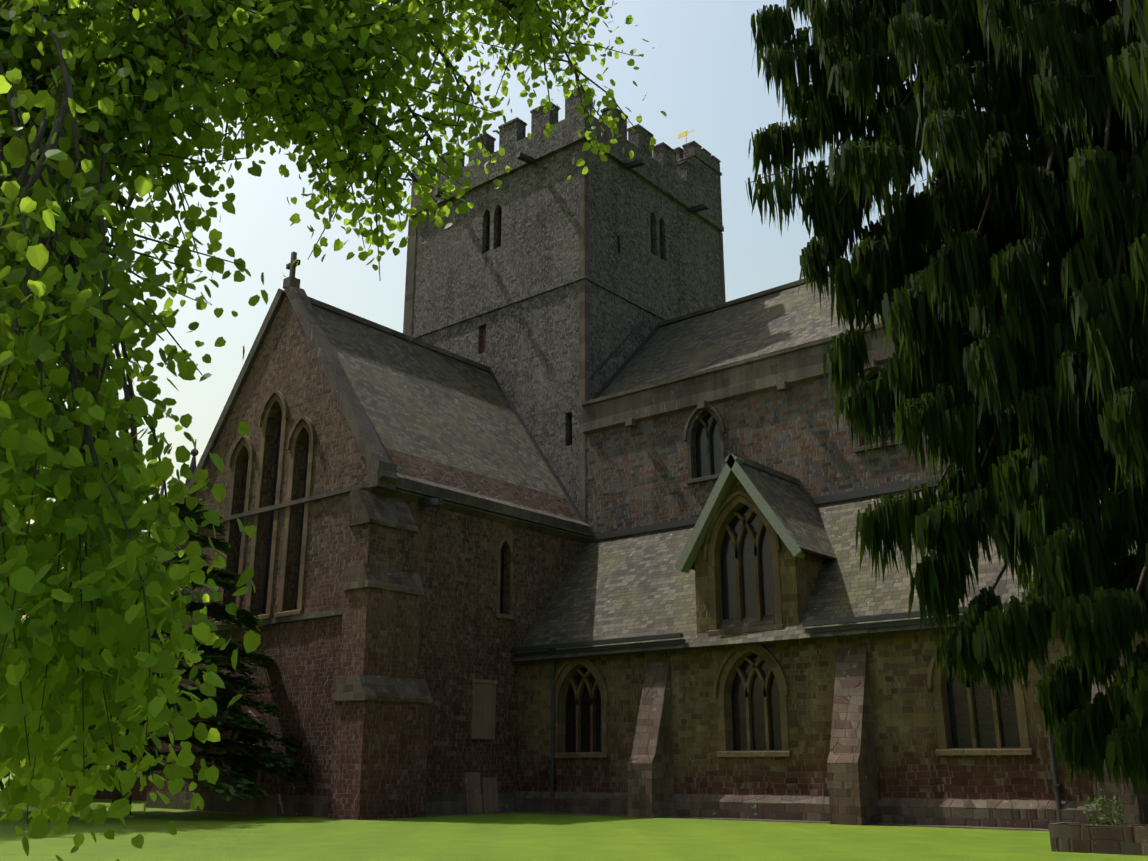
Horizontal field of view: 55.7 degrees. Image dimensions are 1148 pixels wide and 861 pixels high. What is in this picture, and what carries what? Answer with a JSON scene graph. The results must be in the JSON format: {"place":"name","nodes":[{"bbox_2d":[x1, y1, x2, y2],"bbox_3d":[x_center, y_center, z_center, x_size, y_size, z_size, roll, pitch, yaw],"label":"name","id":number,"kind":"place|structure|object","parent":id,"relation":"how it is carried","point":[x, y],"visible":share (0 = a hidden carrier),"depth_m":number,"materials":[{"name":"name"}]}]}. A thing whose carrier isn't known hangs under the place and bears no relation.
{"place":"outdoors","nodes":[
{"label":"outdoors","id":0,"kind":"place"},
{"bbox_2d":[167,439,198,594],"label":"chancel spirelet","id":1,"kind":"object","parent":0,"point":[192,467],"visible":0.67,"depth_m":54.46,"materials":[{"name":"grey stone"}]},
{"bbox_2d":[4,0,1110,768],"label":"sky","id":2,"kind":"structure","parent":0,"point":[700,71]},
{"bbox_2d":[0,771,1147,860],"bbox_3d":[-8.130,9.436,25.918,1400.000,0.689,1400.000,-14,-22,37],"label":"lawn","id":3,"kind":"structure","parent":0,"point":[214,836],"depth_m":20.10,"materials":[{"name":"green plant"}]},
{"bbox_2d":[0,562,175,789],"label":"foliage","id":4,"kind":"object","parent":3,"relation":"on","point":[7,775],"depth_m":43.21,"materials":[{"name":"green plant"}]},
{"bbox_2d":[61,677,161,800],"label":"chancel","id":5,"kind":"structure","parent":3,"relation":"on","point":[137,794],"depth_m":42.55,"materials":[{"name":"stone"}]},
{"bbox_2d":[12,483,311,814],"bbox_3d":[-12.263,5.890,30.829,10.420,9.601,9.444,-14,-22,37],"label":"conifer tree","id":6,"kind":"object","parent":3,"relation":"on","point":[241,720],"depth_m":29.85,"materials":[{"name":"green plant"}]},
{"bbox_2d":[0,0,666,860],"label":"lime tree","id":7,"kind":"object","parent":3,"relation":"on","point":[94,514],"depth_m":4.45,"materials":[{"name":"green plant"}]},
{"bbox_2d":[152,295,584,795],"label":"transept","id":8,"kind":"structure","parent":3,"relation":"on","point":[465,635],"depth_m":33.24,"materials":[{"name":"brown stone"}]},
{"bbox_2d":[146,284,590,816],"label":"stone coping trim","id":9,"kind":"structure","parent":8,"relation":"attached to","point":[384,477],"depth_m":33.30,"materials":[{"name":"grey stone"}]},
{"bbox_2d":[244,737,258,793],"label":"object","id":10,"kind":"structure","parent":9,"relation":"attached to","point":[250,773],"depth_m":32.54,"materials":[{"name":"brown wood"}]},
{"bbox_2d":[235,414,308,614],"bbox_3d":[-9.418,2.442,34.669,3.920,6.960,0.001,-14,-22,37],"label":"lancet glass","id":11,"kind":"object","parent":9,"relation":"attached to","point":[271,520],"visible":0.19,"depth_m":34.41,"materials":[{"name":"black glass"}]},
{"bbox_2d":[283,251,300,288],"bbox_3d":[-9.565,-5.439,36.923,0.640,1.350,0.400,-14,-22,37],"label":"gable cross","id":12,"kind":"object","parent":9,"relation":"on","point":[291,278],"visible":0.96,"depth_m":36.80,"materials":[{"name":"grey stone"}]},
{"bbox_2d":[463,679,498,812],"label":"memorial tablets","id":13,"kind":"object","parent":8,"relation":"attached to","point":[483,705],"visible":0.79,"depth_m":32.59,"materials":[{"name":"stone"}]},
{"bbox_2d":[327,523,428,819],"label":"buttress","id":14,"kind":"structure","parent":3,"relation":"on","point":[378,767],"depth_m":29.27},
{"bbox_2d":[333,489,431,703],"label":"buttress weatherings","id":15,"kind":"object","parent":14,"relation":"on","point":[375,508],"visible":0.9,"depth_m":30.12,"materials":[{"name":"grey stone"}]},
{"bbox_2d":[412,142,721,509],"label":"tower","id":16,"kind":"structure","parent":3,"relation":"on","point":[529,356],"depth_m":44.08,"materials":[{"name":"stone"}]},
{"bbox_2d":[482,327,485,352],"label":"tower shutter","id":17,"kind":"object","parent":16,"relation":"in","point":[484,340],"visible":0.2,"depth_m":44.66,"materials":[{"name":"brown wood"}]},
{"bbox_2d":[419,152,708,506],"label":"water spouts","id":18,"kind":"object","parent":16,"relation":"attached to","point":[431,502],"visible":0.88,"depth_m":44.52,"materials":[{"name":"stone"}]},
{"bbox_2d":[403,140,725,521],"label":"corner quoins","id":19,"kind":"object","parent":16,"relation":"attached to","point":[584,364],"visible":0.31,"depth_m":41.85,"materials":[{"name":"grey stone"}]},
{"bbox_2d":[410,84,723,337],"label":"battlement parapet","id":20,"kind":"structure","parent":16,"relation":"on","point":[688,175],"depth_m":46.36,"materials":[{"name":"grey stone"}]},
{"bbox_2d":[486,210,661,256],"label":"belfry louvres","id":21,"kind":"object","parent":16,"relation":"attached to","point":[500,233],"visible":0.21,"depth_m":45.96,"materials":[{"name":"wood"}]},
{"bbox_2d":[678,130,693,143],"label":"weather vane","id":22,"kind":"object","parent":16,"relation":"on","point":[682,134],"visible":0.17,"depth_m":52.03,"materials":[{"name":"gold metal"}]},
{"bbox_2d":[320,811,1048,830],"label":"wall plinth","id":23,"kind":"structure","parent":3,"relation":"on","point":[949,826],"depth_m":27.38,"materials":[{"name":"stone"}]},
{"bbox_2d":[515,791,1096,828],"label":"wall plinth","id":24,"kind":"structure","parent":3,"relation":"on","point":[1041,814],"depth_m":27.05,"materials":[{"name":"stone"}]},
{"bbox_2d":[585,357,1051,544],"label":"wall","id":25,"kind":"structure","parent":3,"relation":"on","point":[637,475],"depth_m":35.34,"materials":[{"name":"stone"}]},
{"bbox_2d":[214,389,1032,793],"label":"window surrounds","id":26,"kind":"object","parent":25,"relation":"attached to","point":[734,653],"depth_m":30.85,"materials":[{"name":"stone"}]},
{"bbox_2d":[150,245,1136,663],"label":"tiled roofs","id":27,"kind":"structure","parent":25,"relation":"on","point":[426,403],"depth_m":35.59,"materials":[{"name":"tile"}]},
{"bbox_2d":[308,271,828,484],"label":"ridge tiles","id":28,"kind":"object","parent":27,"relation":"on","point":[748,462],"visible":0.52,"depth_m":40.92,"materials":[{"name":"grey stone"}]},
{"bbox_2d":[488,317,963,541],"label":"lead flashings","id":29,"kind":"object","parent":27,"relation":"on","point":[814,501],"visible":0.53,"depth_m":37.26,"materials":[{"name":"metal"}]},
{"bbox_2d":[683,364,902,483],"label":"window surrounds","id":30,"kind":"object","parent":25,"relation":"attached to","point":[696,413],"depth_m":35.97,"materials":[{"name":"stone"}]},
{"bbox_2d":[582,280,1044,434],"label":"parapet","id":31,"kind":"structure","parent":25,"relation":"on","point":[782,370],"depth_m":36.06,"materials":[{"name":"grey stone"}]},
{"bbox_2d":[517,628,1147,800],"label":"aisle","id":32,"kind":"object","parent":3,"relation":"on","point":[910,763],"visible":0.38,"depth_m":28.02,"materials":[{"name":"stone"}]},
{"bbox_2d":[674,454,804,572],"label":"dormer barge boards","id":33,"kind":"object","parent":32,"relation":"attached to","point":[732,470],"visible":0.94,"depth_m":30.75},
{"bbox_2d":[695,477,824,633],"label":"dormer wall","id":34,"kind":"structure","parent":32,"relation":"on","point":[798,576],"depth_m":29.94,"materials":[{"name":"stone"}]},
{"bbox_2d":[500,373,1020,751],"bbox_3d":[9.926,-1.503,30.481,28.290,20.080,6.650,-14,-22,37],"label":"window glass","id":35,"kind":"object","parent":32,"relation":"on","point":[960,718],"visible":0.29,"depth_m":29.81,"materials":[{"name":"black glass"}]},
{"bbox_2d":[511,603,1061,821],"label":"gutter pipes","id":36,"kind":"object","parent":32,"relation":"attached to","point":[551,650],"visible":0.54,"depth_m":30.65,"materials":[{"name":"metal"}]},
{"bbox_2d":[628,642,1147,824],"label":"buttresses","id":37,"kind":"structure","parent":3,"relation":"on","point":[852,781],"depth_m":26.84,"materials":[{"name":"stone"}]},
{"bbox_2d":[745,0,1147,803],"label":"conifer","id":38,"kind":"object","parent":3,"relation":"on","point":[1047,366],"depth_m":7.08,"materials":[{"name":"green plant"}]},
{"bbox_2d":[1048,822,1147,855],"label":"stone trough","id":39,"kind":"object","parent":3,"relation":"on","point":[1132,839],"visible":0.98,"depth_m":17.19,"materials":[{"name":"brown stone"}]},
{"bbox_2d":[1080,795,1130,825],"bbox_3d":[8.564,6.170,17.517,0.675,0.569,0.438,-14,-22,37],"label":"shrub","id":40,"kind":"object","parent":39,"relation":"on","point":[1099,808],"visible":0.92,"depth_m":17.51,"materials":[{"name":"green plant"}]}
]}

